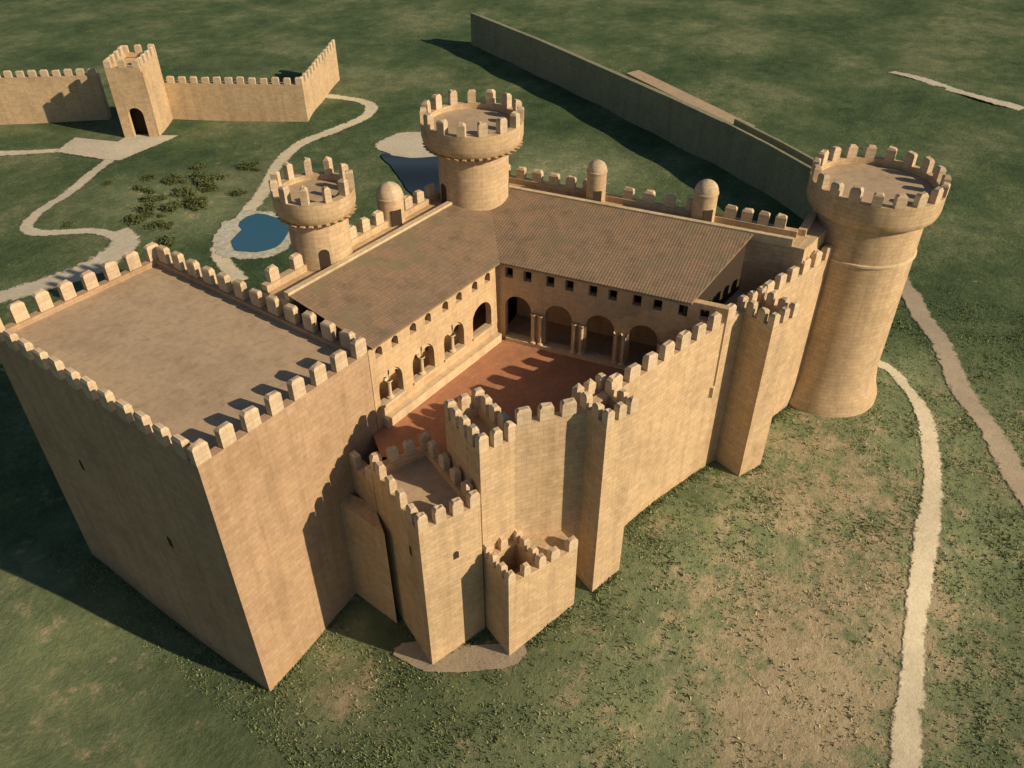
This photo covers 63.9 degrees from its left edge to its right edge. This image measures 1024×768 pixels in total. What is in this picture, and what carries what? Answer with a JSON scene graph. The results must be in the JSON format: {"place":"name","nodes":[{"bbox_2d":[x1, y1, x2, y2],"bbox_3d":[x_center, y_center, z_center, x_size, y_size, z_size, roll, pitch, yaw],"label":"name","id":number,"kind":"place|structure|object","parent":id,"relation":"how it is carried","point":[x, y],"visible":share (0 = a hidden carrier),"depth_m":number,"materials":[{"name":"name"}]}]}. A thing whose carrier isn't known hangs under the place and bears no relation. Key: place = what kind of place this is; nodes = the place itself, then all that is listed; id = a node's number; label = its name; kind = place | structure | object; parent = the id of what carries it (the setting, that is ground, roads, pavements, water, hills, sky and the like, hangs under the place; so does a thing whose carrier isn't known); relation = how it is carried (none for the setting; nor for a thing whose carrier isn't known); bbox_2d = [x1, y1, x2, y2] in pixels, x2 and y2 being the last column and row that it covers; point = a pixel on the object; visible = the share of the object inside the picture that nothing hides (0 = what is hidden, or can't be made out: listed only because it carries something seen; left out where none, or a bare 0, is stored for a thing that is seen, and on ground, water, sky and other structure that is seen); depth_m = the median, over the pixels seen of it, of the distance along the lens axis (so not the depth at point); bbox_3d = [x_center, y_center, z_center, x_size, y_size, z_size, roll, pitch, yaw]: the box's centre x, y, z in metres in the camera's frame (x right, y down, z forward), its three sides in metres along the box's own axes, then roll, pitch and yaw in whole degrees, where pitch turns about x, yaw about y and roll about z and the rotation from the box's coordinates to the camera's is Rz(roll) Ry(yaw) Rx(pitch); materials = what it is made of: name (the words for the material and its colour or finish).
{"place":"outdoors","nodes":[
{"label":"outdoors","id":0,"kind":"place"},
{"bbox_2d":[0,149,58,155],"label":"path","id":1,"kind":"structure","parent":0,"point":[13,153],"depth_m":135.63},
{"bbox_2d":[19,159,114,235],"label":"path","id":2,"kind":"structure","parent":0,"point":[26,227],"depth_m":115.35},
{"bbox_2d":[0,227,140,302],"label":"path","id":3,"kind":"structure","parent":0,"point":[123,241],"depth_m":104.50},
{"bbox_2d":[55,135,177,159],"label":"plaza","id":4,"kind":"structure","parent":0,"point":[123,148],"depth_m":136.74,"materials":[{"name":"beige stone"}]},
{"bbox_2d":[212,210,290,258],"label":"rocky bank","id":5,"kind":"structure","parent":0,"point":[227,233],"depth_m":110.31,"materials":[{"name":"beige stone"}]},
{"bbox_2d":[231,213,288,251],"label":"pond","id":6,"kind":"structure","parent":0,"point":[258,232],"depth_m":112.08,"materials":[{"name":"blue liquid"}]},
{"bbox_2d":[210,94,378,282],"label":"path","id":7,"kind":"structure","parent":0,"point":[226,265],"depth_m":131.60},
{"bbox_2d":[381,154,439,196],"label":"ditch water","id":8,"kind":"structure","parent":0,"point":[414,174],"depth_m":128.40,"materials":[{"name":"blue liquid"}]},
{"bbox_2d":[393,641,526,671],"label":"pavement","id":9,"kind":"structure","parent":0,"point":[492,657],"depth_m":58.44,"materials":[{"name":"beige stone"}]},
{"bbox_2d":[373,337,623,456],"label":"courtyard floor","id":10,"kind":"structure","parent":0,"point":[508,377],"depth_m":62.85,"materials":[{"name":"tile"}]},
{"bbox_2d":[289,204,501,429],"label":"gallery wing","id":11,"kind":"structure","parent":10,"relation":"on","point":[409,305],"depth_m":60.81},
{"bbox_2d":[491,189,752,397],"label":"gallery wing","id":12,"kind":"structure","parent":10,"relation":"on","point":[614,287],"depth_m":63.99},
{"bbox_2d":[0,0,1023,767],"bbox_3d":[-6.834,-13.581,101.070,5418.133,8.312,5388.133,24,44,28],"label":"ground","id":13,"kind":"structure","parent":0,"point":[86,680],"depth_m":71.94,"materials":[{"name":"green plant"}]},
{"bbox_2d":[0,68,111,124],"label":"perimeter wall","id":14,"kind":"structure","parent":13,"relation":"on","point":[44,96],"depth_m":143.50,"materials":[{"name":"stone"}]},
{"bbox_2d":[62,220,74,227],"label":"scrub bush","id":15,"kind":"object","parent":13,"relation":"on","point":[69,224],"visible":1,"depth_m":113.77,"materials":[{"name":"green plant"}]},
{"bbox_2d":[103,179,113,185],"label":"scrub bush","id":16,"kind":"object","parent":13,"relation":"on","point":[107,182],"visible":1,"depth_m":124.86,"materials":[{"name":"green plant"}]},
{"bbox_2d":[122,211,143,226],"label":"scrub bush","id":17,"kind":"object","parent":13,"relation":"on","point":[130,217],"visible":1,"depth_m":114.59,"materials":[{"name":"green plant"}]},
{"bbox_2d":[103,44,172,136],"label":"gatehouse","id":18,"kind":"object","parent":13,"relation":"on","point":[137,87],"visible":0.94,"depth_m":137.47,"materials":[{"name":"stone"}]},
{"bbox_2d":[130,108,147,132],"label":"gate door","id":19,"kind":"structure","parent":18,"relation":"in","point":[137,117],"depth_m":140.51,"materials":[{"name":"brown wood"}]},
{"bbox_2d":[132,182,143,192],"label":"scrub bush","id":20,"kind":"object","parent":13,"relation":"on","point":[139,187],"visible":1,"depth_m":123.46,"materials":[{"name":"green plant"}]},
{"bbox_2d":[136,212,145,220],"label":"scrub bush","id":21,"kind":"object","parent":13,"relation":"on","point":[141,217],"visible":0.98,"depth_m":115.27,"materials":[{"name":"green plant"}]},
{"bbox_2d":[134,199,156,212],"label":"scrub bush","id":22,"kind":"object","parent":13,"relation":"on","point":[150,207],"visible":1,"depth_m":117.09,"materials":[{"name":"green plant"}]},
{"bbox_2d":[140,173,155,181],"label":"scrub bush","id":23,"kind":"object","parent":13,"relation":"on","point":[145,177],"visible":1,"depth_m":126.41,"materials":[{"name":"green plant"}]},
{"bbox_2d":[140,194,156,201],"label":"scrub bush","id":24,"kind":"object","parent":13,"relation":"on","point":[148,197],"visible":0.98,"depth_m":119.84,"materials":[{"name":"green plant"}]},
{"bbox_2d":[143,184,155,194],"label":"scrub bush","id":25,"kind":"object","parent":13,"relation":"on","point":[146,190],"visible":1,"depth_m":122.63,"materials":[{"name":"green plant"}]},
{"bbox_2d":[144,211,154,217],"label":"scrub bush","id":26,"kind":"object","parent":13,"relation":"on","point":[148,213],"visible":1,"depth_m":116.26,"materials":[{"name":"green plant"}]},
{"bbox_2d":[145,219,166,230],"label":"scrub bush","id":27,"kind":"object","parent":13,"relation":"on","point":[160,223],"visible":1,"depth_m":113.92,"materials":[{"name":"green plant"}]},
{"bbox_2d":[148,193,167,202],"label":"scrub bush","id":28,"kind":"object","parent":13,"relation":"on","point":[160,197],"visible":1,"depth_m":120.36,"materials":[{"name":"green plant"}]},
{"bbox_2d":[157,233,175,246],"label":"scrub bush","id":29,"kind":"object","parent":13,"relation":"on","point":[167,242],"visible":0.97,"depth_m":110.15,"materials":[{"name":"green plant"}]},
{"bbox_2d":[162,220,174,229],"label":"scrub bush","id":30,"kind":"object","parent":13,"relation":"on","point":[169,224],"visible":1,"depth_m":113.84,"materials":[{"name":"green plant"}]},
{"bbox_2d":[162,175,179,184],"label":"scrub bush","id":31,"kind":"object","parent":13,"relation":"on","point":[165,180],"visible":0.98,"depth_m":125.23,"materials":[{"name":"green plant"}]},
{"bbox_2d":[157,199,185,212],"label":"scrub bush","id":32,"kind":"object","parent":13,"relation":"on","point":[169,207],"visible":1,"depth_m":117.67,"materials":[{"name":"green plant"}]},
{"bbox_2d":[167,172,182,182],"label":"scrub bush","id":33,"kind":"object","parent":13,"relation":"on","point":[176,176],"visible":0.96,"depth_m":125.94,"materials":[{"name":"green plant"}]},
{"bbox_2d":[167,186,195,197],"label":"scrub bush","id":34,"kind":"object","parent":13,"relation":"on","point":[179,193],"visible":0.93,"depth_m":121.82,"materials":[{"name":"green plant"}]},
{"bbox_2d":[180,199,191,205],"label":"scrub bush","id":35,"kind":"object","parent":13,"relation":"on","point":[184,202],"visible":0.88,"depth_m":119.30,"materials":[{"name":"green plant"}]},
{"bbox_2d":[178,183,196,195],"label":"scrub bush","id":36,"kind":"object","parent":13,"relation":"on","point":[188,190],"visible":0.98,"depth_m":122.19,"materials":[{"name":"green plant"}]},
{"bbox_2d":[0,242,379,691],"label":"castle keep","id":37,"kind":"structure","parent":13,"relation":"on","point":[201,433],"depth_m":55.52,"materials":[{"name":"stone"}]},
{"bbox_2d":[184,193,199,200],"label":"scrub bush","id":38,"kind":"object","parent":13,"relation":"on","point":[189,197],"visible":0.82,"depth_m":120.69,"materials":[{"name":"green plant"}]},
{"bbox_2d":[188,194,203,205],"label":"scrub bush","id":39,"kind":"object","parent":13,"relation":"on","point":[193,200],"visible":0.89,"depth_m":119.08,"materials":[{"name":"green plant"}]},
{"bbox_2d":[185,196,208,209],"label":"scrub bush","id":40,"kind":"object","parent":13,"relation":"on","point":[200,205],"visible":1,"depth_m":118.04,"materials":[{"name":"green plant"}]},
{"bbox_2d":[188,169,207,179],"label":"scrub bush","id":41,"kind":"object","parent":13,"relation":"on","point":[195,174],"visible":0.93,"depth_m":126.40,"materials":[{"name":"green plant"}]},
{"bbox_2d":[190,160,208,169],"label":"scrub bush","id":42,"kind":"object","parent":13,"relation":"on","point":[196,167],"visible":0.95,"depth_m":130.08,"materials":[{"name":"green plant"}]},
{"bbox_2d":[196,193,209,202],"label":"scrub bush","id":43,"kind":"object","parent":13,"relation":"on","point":[204,198],"visible":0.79,"depth_m":119.97,"materials":[{"name":"green plant"}]},
{"bbox_2d":[194,176,217,186],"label":"scrub bush","id":44,"kind":"object","parent":13,"relation":"on","point":[198,180],"visible":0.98,"depth_m":125.27,"materials":[{"name":"green plant"}]},
{"bbox_2d":[197,181,219,193],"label":"scrub bush","id":45,"kind":"object","parent":13,"relation":"on","point":[212,187],"visible":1,"depth_m":123.52,"materials":[{"name":"green plant"}]},
{"bbox_2d":[211,172,229,179],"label":"scrub bush","id":46,"kind":"object","parent":13,"relation":"on","point":[219,176],"visible":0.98,"depth_m":126.85,"materials":[{"name":"green plant"}]},
{"bbox_2d":[164,76,309,121],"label":"perimeter wall","id":47,"kind":"structure","parent":13,"relation":"on","point":[230,99],"depth_m":144.25,"materials":[{"name":"stone"}]},
{"bbox_2d":[229,188,247,196],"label":"scrub bush","id":48,"kind":"object","parent":13,"relation":"on","point":[240,192],"visible":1,"depth_m":122.22,"materials":[{"name":"green plant"}]},
{"bbox_2d":[239,165,251,170],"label":"scrub bush","id":49,"kind":"object","parent":13,"relation":"on","point":[240,168],"visible":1,"depth_m":129.33,"materials":[{"name":"green plant"}]},
{"bbox_2d":[236,161,256,171],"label":"scrub bush","id":50,"kind":"object","parent":13,"relation":"on","point":[250,163],"visible":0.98,"depth_m":129.99,"materials":[{"name":"green plant"}]},
{"bbox_2d":[268,156,355,271],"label":"round tower","id":51,"kind":"structure","parent":13,"relation":"on","point":[314,211],"depth_m":58.92,"materials":[{"name":"stone"}]},
{"bbox_2d":[319,250,330,269],"bbox_3d":[-13.690,-9.109,60.139,0.750,1.800,0.300,-10,39,-13],"label":"door","id":52,"kind":"structure","parent":51,"relation":"in","point":[324,255],"depth_m":59.96,"materials":[{"name":"brown wood"}]},
{"bbox_2d":[300,39,339,116],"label":"perimeter wall","id":53,"kind":"structure","parent":13,"relation":"on","point":[320,77],"depth_m":153.06,"materials":[{"name":"stone"}]},
{"bbox_2d":[348,450,377,514],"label":"curtain wall","id":54,"kind":"structure","parent":13,"relation":"on","point":[362,479],"depth_m":57.00,"materials":[{"name":"stone"}]},
{"bbox_2d":[340,494,396,622],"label":"buttress wall","id":55,"kind":"structure","parent":13,"relation":"on","point":[365,540],"depth_m":59.14,"materials":[{"name":"stone"}]},
{"bbox_2d":[261,183,485,460],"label":"curtain wall","id":56,"kind":"structure","parent":13,"relation":"on","point":[295,277],"depth_m":63.40,"materials":[{"name":"stone"}]},
{"bbox_2d":[375,181,404,226],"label":"watch turret","id":57,"kind":"object","parent":56,"relation":"on","point":[389,195],"visible":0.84,"depth_m":65.32,"materials":[{"name":"stone"}]},
{"bbox_2d":[391,209,401,226],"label":"door","id":58,"kind":"structure","parent":57,"relation":"in","point":[396,216],"depth_m":65.97,"materials":[{"name":"brown wood"}]},
{"bbox_2d":[375,132,434,157],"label":"paved apron","id":59,"kind":"object","parent":13,"relation":"on","point":[407,144],"visible":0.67,"depth_m":137.21,"materials":[{"name":"beige stone"}]},
{"bbox_2d":[369,431,484,664],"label":"square tower","id":60,"kind":"structure","parent":13,"relation":"on","point":[428,506],"depth_m":54.60,"materials":[{"name":"stone"}]},
{"bbox_2d":[419,89,523,268],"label":"round tower","id":61,"kind":"structure","parent":13,"relation":"on","point":[472,143],"depth_m":66.69,"materials":[{"name":"stone"}]},
{"bbox_2d":[441,183,446,202],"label":"door","id":62,"kind":"structure","parent":61,"relation":"in","point":[443,189],"depth_m":68.78,"materials":[{"name":"brown wood"}]},
{"bbox_2d":[444,387,516,548],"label":"square tower","id":63,"kind":"structure","parent":13,"relation":"on","point":[480,434],"depth_m":52.22,"materials":[{"name":"stone"}]},
{"bbox_2d":[482,529,577,654],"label":"square tower","id":64,"kind":"structure","parent":13,"relation":"on","point":[529,586],"depth_m":56.03,"materials":[{"name":"stone"}]},
{"bbox_2d":[513,397,586,568],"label":"curtain wall","id":65,"kind":"structure","parent":13,"relation":"on","point":[549,451],"depth_m":53.26,"materials":[{"name":"stone"}]},
{"bbox_2d":[572,373,638,591],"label":"square tower","id":66,"kind":"structure","parent":13,"relation":"on","point":[610,437],"depth_m":53.66,"materials":[{"name":"stone"}]},
{"bbox_2d":[470,13,813,219],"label":"rampart","id":67,"kind":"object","parent":13,"relation":"on","point":[777,169],"visible":0.62,"depth_m":137.47,"materials":[{"name":"stone"}]},
{"bbox_2d":[508,164,827,323],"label":"curtain wall","id":68,"kind":"structure","parent":13,"relation":"on","point":[777,247],"depth_m":65.95,"materials":[{"name":"stone"}]},
{"bbox_2d":[586,159,607,201],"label":"watch turret","id":69,"kind":"object","parent":68,"relation":"on","point":[597,170],"visible":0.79,"depth_m":67.91,"materials":[{"name":"stone"}]},
{"bbox_2d":[593,191,601,201],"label":"door","id":70,"kind":"structure","parent":69,"relation":"in","point":[597,194],"depth_m":68.53,"materials":[{"name":"brown wood"}]},
{"bbox_2d":[691,179,718,221],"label":"watch turret","id":71,"kind":"object","parent":68,"relation":"on","point":[705,197],"visible":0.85,"depth_m":65.12,"materials":[{"name":"stone"}]},
{"bbox_2d":[702,210,712,221],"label":"door","id":72,"kind":"structure","parent":71,"relation":"in","point":[707,214],"depth_m":65.65,"materials":[{"name":"brown wood"}]},
{"bbox_2d":[589,244,833,525],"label":"curtain wall","id":73,"kind":"structure","parent":13,"relation":"on","point":[680,415],"depth_m":61.38,"materials":[{"name":"stone"}]},
{"bbox_2d":[715,286,799,475],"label":"square tower","id":74,"kind":"structure","parent":13,"relation":"on","point":[766,332],"depth_m":62.43,"materials":[{"name":"stone"}]},
{"bbox_2d":[789,144,951,417],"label":"round tower","id":75,"kind":"structure","parent":13,"relation":"on","point":[876,216],"depth_m":67.03,"materials":[{"name":"stone"}]},
{"bbox_2d":[878,361,943,767],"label":"path","id":76,"kind":"structure","parent":0,"point":[907,737],"depth_m":60.63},
{"bbox_2d":[888,71,1023,109],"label":"road","id":77,"kind":"structure","parent":0,"point":[974,95],"depth_m":157.06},
{"bbox_2d":[901,276,1023,508],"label":"road","id":78,"kind":"structure","parent":0,"point":[1005,455],"depth_m":81.27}
]}

